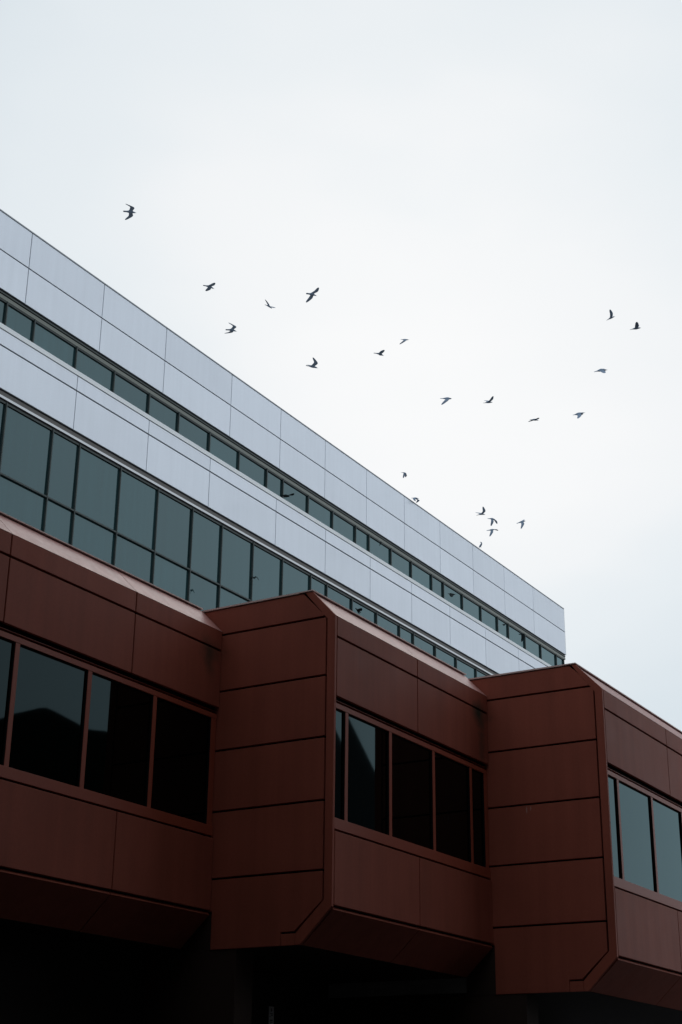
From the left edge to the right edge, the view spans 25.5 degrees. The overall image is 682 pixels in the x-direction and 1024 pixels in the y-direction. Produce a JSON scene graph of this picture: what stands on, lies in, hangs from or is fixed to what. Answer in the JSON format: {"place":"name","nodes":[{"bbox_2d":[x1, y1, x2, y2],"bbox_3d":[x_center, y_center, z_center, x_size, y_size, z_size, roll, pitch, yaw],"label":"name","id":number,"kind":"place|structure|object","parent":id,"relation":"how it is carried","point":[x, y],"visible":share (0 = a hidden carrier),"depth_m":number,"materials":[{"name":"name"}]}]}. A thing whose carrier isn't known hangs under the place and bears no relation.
{"place":"outdoors","nodes":[
{"label":"outdoors","id":0,"kind":"place"},
{"bbox_2d":[123,204,135,219],"bbox_3d":[-8.476,-11.992,60.341,0.522,0.270,0.738,9,-24,-19],"label":"bird","id":1,"kind":"object","parent":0,"point":[130,211],"visible":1,"depth_m":60.25},
{"bbox_2d":[203,283,214,290],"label":"bird","id":2,"kind":"object","parent":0,"point":[210,286],"visible":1,"depth_m":68.30},
{"bbox_2d":[225,323,235,333],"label":"bird","id":3,"kind":"object","parent":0,"point":[231,330],"visible":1,"depth_m":70.87},
{"bbox_2d":[306,358,317,367],"bbox_3d":[-1.299,-6.353,64.734,0.671,0.310,0.478,-12,-26,29],"label":"bird","id":4,"kind":"object","parent":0,"point":[314,364],"visible":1,"depth_m":64.66},
{"bbox_2d":[306,287,318,302],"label":"bird","id":5,"kind":"object","parent":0,"point":[312,294],"visible":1,"depth_m":72.42},
{"bbox_2d":[0,0,681,730],"label":"sky","id":6,"kind":"structure","parent":0,"point":[477,184],"materials":[{"name":"white"}]},
{"bbox_2d":[440,397,451,404],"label":"bird","id":7,"kind":"object","parent":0,"point":[446,399],"visible":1,"depth_m":67.61},
{"bbox_2d":[574,412,583,417],"bbox_3d":[10.039,-4.009,63.233,0.617,0.484,0.376,16,-27,-33],"label":"bird","id":8,"kind":"object","parent":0,"point":[579,414],"visible":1,"depth_m":63.17},
{"bbox_2d":[594,369,605,372],"bbox_3d":[10.152,-5.475,58.382,0.520,0.514,0.503,17,-28,-35],"label":"bird","id":9,"kind":"object","parent":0,"point":[602,370],"visible":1,"depth_m":58.34},
{"bbox_2d":[630,322,639,329],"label":"bird","id":10,"kind":"object","parent":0,"point":[636,326],"visible":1,"depth_m":70.20},
{"label":"ground","id":11,"kind":"structure","parent":0,"visible":0},
{"bbox_2d":[0,209,565,678],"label":"white building","id":12,"kind":"structure","parent":11,"relation":"on","point":[138,441],"depth_m":46.91,"materials":[{"name":"metal"}]},
{"bbox_2d":[0,389,496,678],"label":"window frame","id":13,"kind":"structure","parent":12,"relation":"in","point":[55,480],"depth_m":43.94,"materials":[{"name":"teal glass"}]},
{"bbox_2d":[0,289,564,665],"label":"window frame","id":14,"kind":"structure","parent":12,"relation":"in","point":[14,314],"depth_m":49.28,"materials":[{"name":"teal glass"}]},
{"bbox_2d":[0,511,681,1023],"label":"office building","id":15,"kind":"structure","parent":11,"relation":"on","point":[310,807],"depth_m":24.19,"materials":[{"name":"red paint"}]},
{"bbox_2d":[0,624,216,835],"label":"window frame","id":16,"kind":"structure","parent":15,"relation":"in","point":[72,725],"depth_m":22.19,"materials":[{"name":"black glass"}]},
{"bbox_2d":[268,1006,273,1018],"bbox_3d":[-1.232,8.853,26.638,0.012,0.205,0.165,-12,-26,29],"label":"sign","id":17,"kind":"object","parent":15,"relation":"attached to","point":[271,1012],"visible":1,"depth_m":26.63,"materials":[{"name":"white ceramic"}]},
{"bbox_2d":[268,1018,273,1023],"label":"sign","id":18,"kind":"object","parent":15,"relation":"attached to","point":[270,1020],"visible":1,"depth_m":26.57,"materials":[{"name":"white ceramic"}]},
{"bbox_2d":[334,699,490,878],"bbox_3d":[1.238,4.791,25.588,0.188,2.089,5.488,-12,-26,29],"label":"window frame","id":19,"kind":"structure","parent":15,"relation":"in","point":[397,788],"depth_m":25.35,"materials":[{"name":"black glass"}]},
{"bbox_2d":[607,765,681,911],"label":"window frame","id":20,"kind":"structure","parent":15,"relation":"in","point":[646,824],"depth_m":28.09,"materials":[{"name":"glass"}]}
]}

